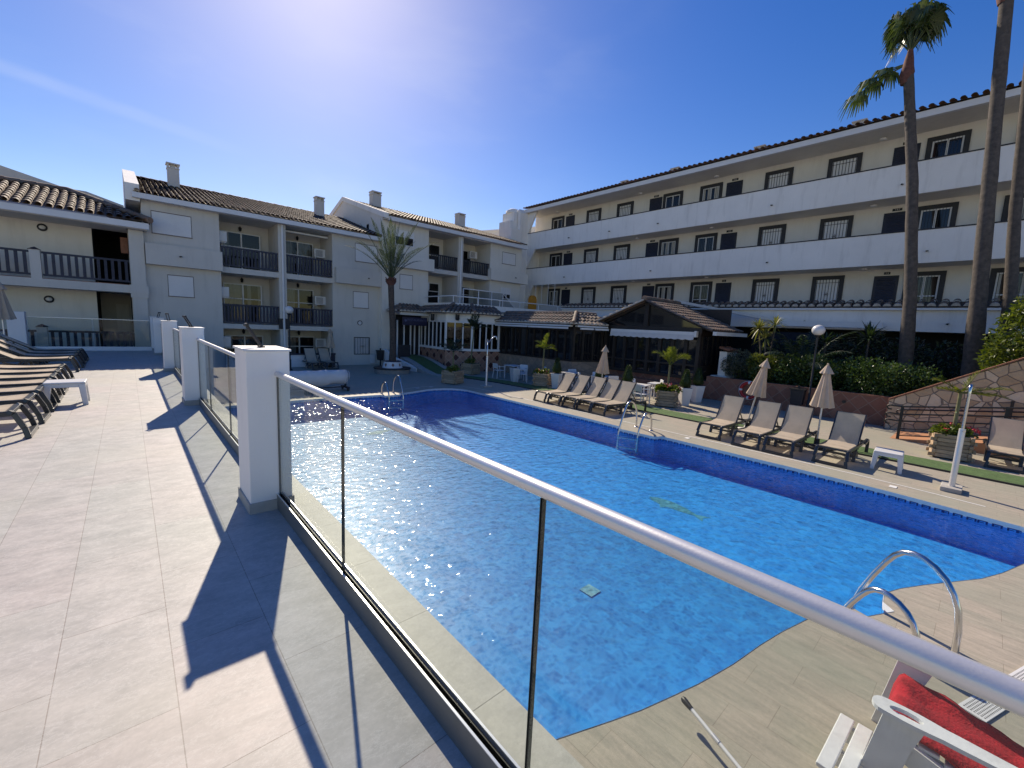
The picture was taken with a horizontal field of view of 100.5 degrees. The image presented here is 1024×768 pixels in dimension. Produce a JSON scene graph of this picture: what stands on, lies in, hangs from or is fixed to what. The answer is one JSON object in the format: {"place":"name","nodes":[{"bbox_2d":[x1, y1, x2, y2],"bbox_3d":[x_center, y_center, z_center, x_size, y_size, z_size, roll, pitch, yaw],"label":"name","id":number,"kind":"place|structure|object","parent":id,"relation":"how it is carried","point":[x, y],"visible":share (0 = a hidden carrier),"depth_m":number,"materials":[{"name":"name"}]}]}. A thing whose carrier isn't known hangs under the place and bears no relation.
{"place":"outdoors","nodes":[
{"label":"outdoors","id":0,"kind":"place"},
{"bbox_2d":[0,350,471,767],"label":"terrace","id":1,"kind":"structure","parent":0,"point":[167,600],"depth_m":2.55,"materials":[{"name":"tile"}]},
{"bbox_2d":[0,283,16,339],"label":"closed umbrella","id":2,"kind":"object","parent":1,"relation":"on","point":[6,312],"visible":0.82,"depth_m":14.48,"materials":[{"name":"beige fabric"}]},
{"bbox_2d":[6,311,28,348],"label":"fence pillar","id":3,"kind":"structure","parent":1,"relation":"on","point":[17,328],"depth_m":16.33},
{"bbox_2d":[0,403,38,438],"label":"sun lounger","id":4,"kind":"object","parent":1,"relation":"on","point":[8,410],"visible":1,"depth_m":5.82,"materials":[{"name":"grey plastic"}]},
{"bbox_2d":[0,392,51,423],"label":"sun lounger","id":5,"kind":"object","parent":1,"relation":"on","point":[24,399],"visible":1,"depth_m":6.53,"materials":[{"name":"grey plastic"}]},
{"bbox_2d":[0,384,57,411],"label":"sun lounger","id":6,"kind":"object","parent":1,"relation":"on","point":[52,406],"visible":0.92,"depth_m":7.21,"materials":[{"name":"fabric"}]},
{"bbox_2d":[0,378,63,402],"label":"sun lounger","id":7,"kind":"object","parent":1,"relation":"on","point":[58,395],"visible":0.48,"depth_m":7.93,"materials":[{"name":"fabric"}]},
{"bbox_2d":[0,372,67,394],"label":"sun lounger","id":8,"kind":"object","parent":1,"relation":"on","point":[31,376],"visible":0.62,"depth_m":8.57,"materials":[{"name":"fabric"}]},
{"bbox_2d":[0,367,69,378],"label":"sun lounger","id":9,"kind":"object","parent":1,"relation":"on","point":[30,371],"visible":0.52,"depth_m":9.27,"materials":[{"name":"grey plastic"}]},
{"bbox_2d":[0,363,74,378],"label":"sun lounger","id":10,"kind":"object","parent":1,"relation":"on","point":[13,367],"visible":0.59,"depth_m":9.97,"materials":[{"name":"grey plastic"}]},
{"bbox_2d":[0,350,80,371],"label":"sun lounger","id":11,"kind":"object","parent":1,"relation":"on","point":[6,357],"visible":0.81,"depth_m":11.36,"materials":[{"name":"grey plastic"}]},
{"bbox_2d":[0,343,85,367],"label":"sun lounger","id":12,"kind":"object","parent":1,"relation":"on","point":[18,353],"visible":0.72,"depth_m":12.19,"materials":[{"name":"grey plastic"}]},
{"bbox_2d":[0,338,86,364],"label":"sun lounger","id":13,"kind":"object","parent":1,"relation":"on","point":[16,346],"visible":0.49,"depth_m":12.90,"materials":[{"name":"grey plastic"}]},
{"bbox_2d":[43,379,89,404],"bbox_3d":[-8.296,0.152,7.942,0.576,0.433,0.549,-4,10,-42],"label":"plastic side table","id":14,"kind":"object","parent":1,"relation":"on","point":[81,384],"visible":0.82,"depth_m":7.85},
{"bbox_2d":[26,316,151,350],"bbox_3d":[-17.533,-2.072,17.857,3.674,1.334,0.140,-4,10,-42],"label":"cross fence","id":15,"kind":"object","parent":1,"relation":"on","point":[93,348],"visible":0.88,"depth_m":17.98,"materials":[{"name":"grey glass"}]},
{"bbox_2d":[160,320,179,371],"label":"fence pillar","id":16,"kind":"structure","parent":1,"relation":"on","point":[168,346],"depth_m":12.72,"materials":[{"name":"paint"}]},
{"bbox_2d":[178,326,207,405],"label":"fence pillar","id":17,"kind":"structure","parent":1,"relation":"on","point":[188,336],"depth_m":8.28,"materials":[{"name":"paint"}]},
{"bbox_2d":[233,345,294,514],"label":"fence pillar","id":18,"kind":"structure","parent":1,"relation":"on","point":[256,368],"depth_m":3.92,"materials":[{"name":"paint"}]},
{"bbox_2d":[179,362,583,767],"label":"terrace ledge","id":19,"kind":"object","parent":1,"relation":"attached to","point":[497,708],"depth_m":2.38,"materials":[{"name":"tile"}]},
{"bbox_2d":[196,338,238,456],"bbox_3d":[-4.317,0.113,6.346,0.064,1.310,5.429,-4,10,-42],"label":"glass fence","id":20,"kind":"object","parent":19,"relation":"on","point":[226,432],"visible":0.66,"depth_m":6.53,"materials":[{"name":"glass"}]},
{"bbox_2d":[274,371,1023,767],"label":"glass fence","id":21,"kind":"object","parent":19,"relation":"on","point":[472,737],"visible":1,"depth_m":1.45,"materials":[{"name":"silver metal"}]},
{"bbox_2d":[424,295,558,313],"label":"roof terrace","id":22,"kind":"structure","parent":0,"point":[502,310],"depth_m":28.99,"materials":[{"name":"white paint"}]},
{"bbox_2d":[0,0,1023,229],"label":"sky","id":23,"kind":"structure","parent":0,"point":[481,110],"materials":[{"name":"blue"}]},
{"bbox_2d":[206,364,1023,767],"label":"pool deck","id":24,"kind":"structure","parent":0,"point":[786,698],"depth_m":4.02,"materials":[{"name":"tile"}]},
{"bbox_2d":[122,161,381,368],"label":"apartment block","id":25,"kind":"structure","parent":24,"relation":"on","point":[264,266],"depth_m":23.69,"materials":[{"name":"paint"}]},
{"bbox_2d":[150,210,192,238],"bbox_3d":[-16.041,-7.513,20.096,1.521,1.030,0.059,-4,10,-42],"label":"window","id":26,"kind":"structure","parent":25,"relation":"in","point":[178,226],"depth_m":20.08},
{"bbox_2d":[167,274,194,297],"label":"window","id":27,"kind":"structure","parent":25,"relation":"in","point":[180,294],"depth_m":20.62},
{"bbox_2d":[220,230,260,270],"bbox_3d":[-15.115,-7.348,23.788,1.872,2.083,0.174,-4,10,-42],"label":"window","id":28,"kind":"structure","parent":25,"relation":"in","point":[234,239],"depth_m":23.82,"materials":[{"name":"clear glass"}]},
{"bbox_2d":[223,282,262,323],"bbox_3d":[-15.248,-4.557,24.162,1.872,2.176,0.174,-4,10,-42],"label":"window","id":29,"kind":"structure","parent":25,"relation":"in","point":[245,294],"depth_m":24.17,"materials":[{"name":"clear glass"}]},
{"bbox_2d":[225,335,262,354],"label":"window","id":30,"kind":"structure","parent":25,"relation":"in","point":[241,340],"depth_m":24.40,"materials":[{"name":"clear glass"}]},
{"bbox_2d":[286,240,312,275],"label":"window","id":31,"kind":"structure","parent":25,"relation":"in","point":[295,248],"depth_m":25.77,"materials":[{"name":"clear glass"}]},
{"bbox_2d":[287,288,313,325],"bbox_3d":[-13.086,-4.712,26.090,1.755,2.176,0.174,-4,10,-42],"label":"window","id":32,"kind":"structure","parent":25,"relation":"in","point":[296,298],"depth_m":26.20,"materials":[{"name":"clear glass"}]},
{"bbox_2d":[288,336,313,352],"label":"window","id":33,"kind":"structure","parent":25,"relation":"in","point":[297,343],"depth_m":26.47,"materials":[{"name":"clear glass"}]},
{"bbox_2d":[290,370,349,390],"bbox_3d":[-7.703,-0.110,16.244,2.915,0.841,0.771,-4,10,-42],"label":"pool cover roller","id":34,"kind":"object","parent":24,"relation":"on","point":[320,378],"visible":0.59,"depth_m":16.37,"materials":[{"name":"plastic"}]},
{"bbox_2d":[373,360,410,374],"bbox_3d":[-6.643,-0.961,23.655,2.012,0.662,2.012,-4,10,-42],"label":"round planter","id":35,"kind":"object","parent":24,"relation":"on","point":[388,367],"visible":0.94,"depth_m":23.15,"materials":[{"name":"concrete"}]},
{"bbox_2d":[345,218,438,360],"bbox_3d":[-6.393,-4.996,22.932,3.984,7.711,4.749,-4,10,-42],"label":"date palm","id":36,"kind":"object","parent":35,"relation":"in","point":[391,273],"visible":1,"depth_m":22.80,"materials":[{"name":"green plant"}]},
{"bbox_2d":[329,190,527,364],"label":"apartment block","id":37,"kind":"structure","parent":24,"relation":"on","point":[445,265],"depth_m":30.55,"materials":[{"name":"beige paint"}]},
{"bbox_2d":[386,302,608,382],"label":"restaurant","id":38,"kind":"structure","parent":24,"relation":"on","point":[578,346],"depth_m":25.93,"materials":[{"name":"tile"}]},
{"bbox_2d":[499,328,573,361],"bbox_3d":[1.258,-2.381,24.839,0.175,1.615,5.991,-4,10,-42],"label":"wing window","id":39,"kind":"structure","parent":38,"relation":"in","point":[513,341],"depth_m":24.73,"materials":[{"name":"black glass"}]},
{"bbox_2d":[572,331,603,361],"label":"wing window","id":40,"kind":"structure","parent":38,"relation":"in","point":[587,346],"depth_m":23.06,"materials":[{"name":"black glass"}]},
{"bbox_2d":[533,372,586,402],"bbox_3d":[1.992,0.116,17.152,2.335,1.089,0.694,-3,9,-36],"label":"sun lounger","id":41,"kind":"object","parent":24,"relation":"on","point":[567,380],"visible":0.63,"depth_m":17.13,"materials":[{"name":"fabric"}]},
{"bbox_2d":[546,374,600,405],"bbox_3d":[2.472,0.209,16.630,2.335,1.089,0.694,-3,10,-37],"label":"sun lounger","id":42,"kind":"object","parent":24,"relation":"on","point":[580,384],"visible":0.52,"depth_m":16.60,"materials":[{"name":"fabric"}]},
{"bbox_2d":[561,376,606,409],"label":"sun lounger","id":43,"kind":"object","parent":24,"relation":"on","point":[595,388],"visible":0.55,"depth_m":16.09,"materials":[{"name":"fabric"}]},
{"bbox_2d":[575,378,631,412],"bbox_3d":[3.426,0.385,15.655,2.335,1.089,0.694,-3,9,-36],"label":"sun lounger","id":44,"kind":"object","parent":24,"relation":"on","point":[610,389],"visible":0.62,"depth_m":15.65,"materials":[{"name":"fabric"}]},
{"bbox_2d":[589,381,646,416],"bbox_3d":[3.825,0.473,15.145,2.335,1.089,0.694,-3,10,-37],"label":"sun lounger","id":45,"kind":"object","parent":24,"relation":"on","point":[621,399],"visible":0.96,"depth_m":15.14,"materials":[{"name":"fabric"}]},
{"bbox_2d":[655,390,678,407],"bbox_3d":[6.171,0.560,16.978,0.842,0.634,0.842,6,8,22],"label":"wooden planter","id":46,"kind":"object","parent":24,"relation":"on","point":[666,399],"visible":0.96,"depth_m":16.66,"materials":[{"name":"wood"}]},
{"bbox_2d":[598,296,746,397],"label":"pavilion","id":47,"kind":"structure","parent":24,"relation":"on","point":[637,334],"depth_m":21.09,"materials":[{"name":"red tile"}]},
{"bbox_2d":[701,337,730,365],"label":"side window","id":48,"kind":"structure","parent":47,"relation":"in","point":[705,340],"depth_m":20.34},
{"bbox_2d":[681,696,741,767],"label":"telescopic pole","id":49,"kind":"object","parent":24,"relation":"on","point":[688,705],"visible":1,"depth_m":2.93,"materials":[{"name":"white plastic"}]},
{"bbox_2d":[409,354,1023,484],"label":"turf path","id":50,"kind":"structure","parent":24,"relation":"on","point":[438,369],"depth_m":11.57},
{"bbox_2d":[736,359,769,428],"bbox_3d":[7.422,0.340,12.958,0.575,2.284,0.575,1,15,-42],"label":"closed umbrella","id":51,"kind":"object","parent":50,"relation":"on","point":[757,388],"visible":0.88,"depth_m":12.76,"materials":[{"name":"beige fabric"}]},
{"bbox_2d":[695,395,750,440],"bbox_3d":[6.355,0.930,12.637,2.335,1.089,0.694,-4,10,-42],"label":"sun lounger","id":52,"kind":"object","parent":24,"relation":"on","point":[729,412],"visible":0.93,"depth_m":12.64,"materials":[{"name":"grey plastic"}]},
{"bbox_2d":[465,378,1023,487],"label":"turf edging","id":53,"kind":"object","parent":24,"relation":"on","point":[993,480],"visible":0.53,"depth_m":10.33,"materials":[{"name":"plant"}]},
{"bbox_2d":[731,400,782,449],"bbox_3d":[6.942,1.066,11.831,2.335,1.089,0.694,-4,10,-42],"label":"sun lounger","id":54,"kind":"object","parent":24,"relation":"on","point":[764,419],"visible":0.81,"depth_m":11.84,"materials":[{"name":"grey plastic"}]},
{"bbox_2d":[499,81,1023,382],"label":"gallery block","id":55,"kind":"structure","parent":24,"relation":"on","point":[810,227],"depth_m":22.09,"materials":[{"name":"beige paint"}]},
{"bbox_2d":[689,281,712,303],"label":"window","id":56,"kind":"structure","parent":55,"relation":"in","point":[699,291],"depth_m":27.05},
{"bbox_2d":[694,232,717,251],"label":"window","id":57,"kind":"structure","parent":55,"relation":"in","point":[704,242],"depth_m":26.65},
{"bbox_2d":[699,182,722,200],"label":"window","id":58,"kind":"structure","parent":55,"relation":"in","point":[711,191],"depth_m":26.24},
{"bbox_2d":[750,278,779,302],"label":"window","id":59,"kind":"structure","parent":55,"relation":"in","point":[765,290],"depth_m":24.33,"materials":[{"name":"white metal"}]},
{"bbox_2d":[757,224,786,244],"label":"window","id":60,"kind":"structure","parent":55,"relation":"in","point":[774,234],"depth_m":23.92,"materials":[{"name":"black metal"}]},
{"bbox_2d":[764,167,793,188],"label":"window","id":61,"kind":"structure","parent":55,"relation":"in","point":[782,177],"depth_m":23.51,"materials":[{"name":"black metal"}]},
{"bbox_2d":[677,300,883,328],"bbox_3d":[13.071,-3.608,21.720,8.993,1.216,1.164,8,10,37],"label":"white awning","id":62,"kind":"object","parent":55,"relation":"attached to","point":[830,324],"visible":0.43,"depth_m":20.74,"materials":[{"name":"fabric"}]},
{"bbox_2d":[810,275,844,302],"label":"window","id":63,"kind":"structure","parent":55,"relation":"in","point":[829,288],"depth_m":22.17,"materials":[{"name":"black metal"}]},
{"bbox_2d":[818,215,853,238],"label":"window","id":64,"kind":"structure","parent":55,"relation":"in","point":[835,227],"depth_m":21.76,"materials":[{"name":"glass"}]},
{"bbox_2d":[827,152,862,176],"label":"window","id":65,"kind":"structure","parent":55,"relation":"in","point":[851,163],"depth_m":21.36,"materials":[{"name":"black metal"}]},
{"bbox_2d":[870,275,898,301],"bbox_3d":[17.912,-4.004,20.583,0.061,2.387,0.913,-4,10,-42],"label":"door","id":66,"kind":"structure","parent":55,"relation":"in","point":[884,287],"depth_m":20.49,"materials":[{"name":"metal"}]},
{"bbox_2d":[881,211,905,232],"bbox_3d":[18.050,-6.900,20.195,0.061,2.387,0.913,-4,10,-42],"label":"door","id":67,"kind":"structure","parent":55,"relation":"in","point":[892,222],"depth_m":20.11,"materials":[{"name":"metal"}]},
{"bbox_2d":[901,270,946,301],"bbox_3d":[18.821,-4.303,19.523,0.094,1.661,1.369,-4,10,-42],"label":"window","id":68,"kind":"structure","parent":55,"relation":"in","point":[931,284],"depth_m":19.31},
{"bbox_2d":[918,201,958,228],"bbox_3d":[18.960,-7.199,19.135,0.094,1.661,1.369,-4,10,-42],"label":"window","id":69,"kind":"structure","parent":55,"relation":"in","point":[945,214],"depth_m":19.03,"materials":[{"name":"glass"}]},
{"bbox_2d":[924,129,971,158],"bbox_3d":[19.099,-10.118,18.744,0.094,1.661,1.369,-4,10,-42],"label":"window","id":70,"kind":"structure","parent":55,"relation":"in","point":[957,142],"depth_m":18.67,"materials":[{"name":"glass"}]},
{"bbox_2d":[988,267,1023,300],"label":"window","id":71,"kind":"structure","parent":55,"relation":"in","point":[996,280],"depth_m":17.81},
{"bbox_2d":[761,404,816,457],"bbox_3d":[7.444,1.164,11.276,2.335,1.089,0.694,-4,10,-42],"label":"sun lounger","id":72,"kind":"object","parent":24,"relation":"on","point":[795,425],"visible":0.91,"depth_m":11.28,"materials":[{"name":"grey plastic"}]},
{"bbox_2d":[704,376,896,425],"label":"retaining wall","id":73,"kind":"structure","parent":24,"relation":"on","point":[872,407],"depth_m":16.48,"materials":[{"name":"red tile"}]},
{"bbox_2d":[734,375,893,396],"bbox_3d":[17.399,1.169,15.308,6.610,0.936,17.784,-4,10,-42],"label":"planting bed","id":74,"kind":"object","parent":24,"relation":"on","point":[812,385],"depth_m":18.45,"materials":[{"name":"soil"}]},
{"bbox_2d":[720,348,759,379],"bbox_3d":[10.424,-0.852,19.168,1.476,1.536,2.042,-4,10,-42],"label":"silver shrub","id":75,"kind":"object","parent":74,"relation":"on","point":[736,358],"visible":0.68,"depth_m":19.17,"materials":[{"name":"green plant"}]},
{"bbox_2d":[745,352,785,381],"bbox_3d":[10.853,-0.646,18.296,1.177,1.450,1.539,-19,23,-70],"label":"yellow shrub","id":76,"kind":"object","parent":74,"relation":"on","point":[757,356],"visible":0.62,"depth_m":18.17,"materials":[{"name":"green plant"}]},
{"bbox_2d":[748,315,788,355],"bbox_3d":[10.965,-1.494,18.505,1.296,3.005,1.780,-4,10,-42],"label":"dracaena","id":77,"kind":"object","parent":74,"relation":"on","point":[759,325],"visible":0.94,"depth_m":18.36,"materials":[{"name":"green plant"}]},
{"bbox_2d":[732,362,816,386],"bbox_3d":[11.084,-0.427,18.208,1.940,1.066,3.444,-4,10,-42],"label":"ground shrub","id":78,"kind":"object","parent":74,"relation":"on","point":[752,379],"visible":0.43,"depth_m":17.89,"materials":[{"name":"green plant"}]},
{"bbox_2d":[750,331,815,378],"bbox_3d":[13.261,-0.951,21.054,0.117,3.218,2.808,-4,10,-42],"label":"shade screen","id":79,"kind":"object","parent":74,"relation":"on","point":[792,336],"visible":0.07,"depth_m":20.91,"materials":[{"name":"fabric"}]},
{"bbox_2d":[758,331,856,377],"bbox_3d":[12.264,-1.127,17.933,4.251,2.545,3.864,-4,10,-42],"label":"kentia palm","id":80,"kind":"object","parent":74,"relation":"on","point":[796,348],"visible":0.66,"depth_m":17.59,"materials":[{"name":"green plant"}]},
{"bbox_2d":[771,353,946,396],"bbox_3d":[13.113,-0.291,16.550,2.603,1.788,5.574,-4,10,-42],"label":"hedge","id":81,"kind":"object","parent":74,"relation":"on","point":[872,384],"visible":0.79,"depth_m":15.73,"materials":[{"name":"green plant"}]},
{"bbox_2d":[752,332,990,388],"bbox_3d":[15.892,-0.825,17.118,2.462,2.570,11.160,-4,10,-42],"label":"dark shrubbery","id":82,"kind":"object","parent":74,"relation":"on","point":[922,356],"visible":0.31,"depth_m":17.21,"materials":[{"name":"green plant"}]},
{"bbox_2d":[853,320,898,382],"bbox_3d":[14.073,-1.086,16.898,1.860,2.908,1.787,5,8,16],"label":"yucca","id":83,"kind":"object","parent":74,"relation":"on","point":[871,333],"visible":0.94,"depth_m":16.77,"materials":[{"name":"green plant"}]},
{"bbox_2d":[838,0,954,394],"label":"fan palm","id":84,"kind":"object","parent":74,"relation":"on","point":[911,28],"visible":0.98,"depth_m":15.60,"materials":[{"name":"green plant"}]},
{"bbox_2d":[959,0,1013,378],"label":"fan palm","id":85,"kind":"object","parent":74,"relation":"on","point":[975,327],"visible":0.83,"depth_m":14.21,"materials":[{"name":"brown plant"}]},
{"bbox_2d":[974,295,1023,369],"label":"bright bush","id":86,"kind":"object","parent":74,"relation":"on","point":[1016,315],"visible":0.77,"depth_m":13.26,"materials":[{"name":"green plant"}]},
{"bbox_2d":[994,65,1023,362],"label":"fan palm","id":87,"kind":"object","parent":74,"relation":"on","point":[1012,264],"visible":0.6,"depth_m":14.05,"materials":[{"name":"brown plant"}]},
{"bbox_2d":[805,363,834,450],"bbox_3d":[8.212,0.587,11.292,0.545,2.284,0.554,7,9,28],"label":"closed umbrella","id":88,"kind":"object","parent":24,"relation":"on","point":[822,398],"visible":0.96,"depth_m":11.13,"materials":[{"name":"fabric"}]},
{"bbox_2d":[811,411,869,468],"bbox_3d":[8.254,1.295,10.590,2.335,1.089,0.694,-4,10,-41],"label":"sun lounger","id":89,"kind":"object","parent":24,"relation":"on","point":[846,432],"visible":1,"depth_m":10.60,"materials":[{"name":"fabric"}]},
{"bbox_2d":[870,447,903,474],"bbox_3d":[8.633,1.743,9.788,0.549,0.433,0.576,10,11,44],"label":"side table","id":90,"kind":"object","parent":24,"relation":"on","point":[898,455],"visible":1,"depth_m":9.66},
{"bbox_2d":[843,549,962,654],"bbox_3d":[3.739,2.347,4.270,0.640,1.362,0.997,0,8,-20],"label":"pool ladder","id":91,"kind":"object","parent":24,"relation":"attached to","point":[863,590],"visible":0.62,"depth_m":4.03,"materials":[{"name":"silver metal"}]},
{"bbox_2d":[816,661,1016,767],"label":"adirondack chair","id":92,"kind":"object","parent":24,"relation":"on","point":[893,739],"visible":0.58,"depth_m":2.61,"materials":[{"name":"white paint"}]},
{"bbox_2d":[888,673,1023,767],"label":"towel","id":93,"kind":"object","parent":92,"relation":"on","point":[940,709],"visible":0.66,"depth_m":2.72,"materials":[{"name":"fabric"}]},
{"bbox_2d":[926,432,977,462],"bbox_3d":[11.419,1.600,11.089,0.842,0.634,0.842,9,10,41],"label":"wooden planter","id":94,"kind":"object","parent":24,"relation":"on","point":[942,445],"visible":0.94,"depth_m":10.87,"materials":[{"name":"wood"}]},
{"bbox_2d":[928,422,980,439],"bbox_3d":[11.433,1.188,11.033,0.956,0.415,0.976,-4,10,-42],"label":"geranium","id":95,"kind":"object","parent":94,"relation":"on","point":[948,428],"visible":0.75,"depth_m":10.90,"materials":[{"name":"green plant"}]},
{"bbox_2d":[930,370,1012,434],"bbox_3d":[11.530,0.560,10.757,1.476,1.857,0.773,7,9,29],"label":"potted palm","id":96,"kind":"object","parent":94,"relation":"on","point":[957,409],"visible":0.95,"depth_m":10.86,"materials":[{"name":"green plant"}]},
{"bbox_2d":[883,357,1023,433],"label":"stone ramp wall","id":97,"kind":"structure","parent":24,"relation":"on","point":[1008,376],"depth_m":13.07,"materials":[{"name":"stone"}]},
{"bbox_2d":[890,431,1023,459],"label":"ramp","id":98,"kind":"structure","parent":24,"relation":"on","point":[980,448],"depth_m":12.72,"materials":[{"name":"beige tile"}]},
{"bbox_2d":[884,404,1023,439],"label":"ramp railing","id":99,"kind":"object","parent":98,"relation":"on","point":[901,414],"visible":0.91,"depth_m":12.37,"materials":[{"name":"black metal"}]},
{"bbox_2d":[939,384,974,494],"bbox_3d":[8.876,1.066,8.424,0.468,2.158,0.304,-4,10,-42],"label":"pool shower","id":100,"kind":"object","parent":24,"relation":"on","point":[951,486],"visible":1,"depth_m":8.42,"materials":[{"name":"plastic"}]},
{"bbox_2d":[958,666,1023,722],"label":"drain grate","id":101,"kind":"object","parent":24,"relation":"on","point":[980,709],"visible":0.34,"depth_m":3.39,"materials":[{"name":"white plastic"}]},
{"bbox_2d":[983,416,1023,473],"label":"sun lounger","id":102,"kind":"object","parent":24,"relation":"on","point":[1005,436],"visible":0.98,"depth_m":10.89,"materials":[{"name":"fabric"}]},
{"bbox_2d":[231,391,1018,582],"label":"pool water","id":103,"kind":"structure","parent":0,"point":[424,411],"depth_m":12.58,"materials":[{"name":"liquid"}]},
{"bbox_2d":[291,403,1018,738],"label":"pool floor","id":104,"kind":"structure","parent":0,"point":[456,558],"depth_m":6.82,"materials":[{"name":"tile"}]},
{"bbox_2d":[227,390,1023,613],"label":"pool wall","id":105,"kind":"structure","parent":104,"relation":"on","point":[885,510],"depth_m":9.71,"materials":[{"name":"tile"}]},
{"bbox_2d":[225,388,1023,739],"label":"pool coping face","id":106,"kind":"object","parent":105,"relation":"on","point":[945,508],"visible":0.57,"depth_m":9.51},
{"bbox_2d":[231,390,1021,612],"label":"waterline tiles","id":107,"kind":"object","parent":105,"relation":"attached to","point":[975,520],"visible":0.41,"depth_m":9.89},
{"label":"lower yard","id":108,"kind":"structure","parent":0,"visible":0},
{"bbox_2d":[0,165,152,346],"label":"apartment block","id":109,"kind":"structure","parent":108,"relation":"on","point":[70,255],"depth_m":18.76,"materials":[{"name":"beige paint"}]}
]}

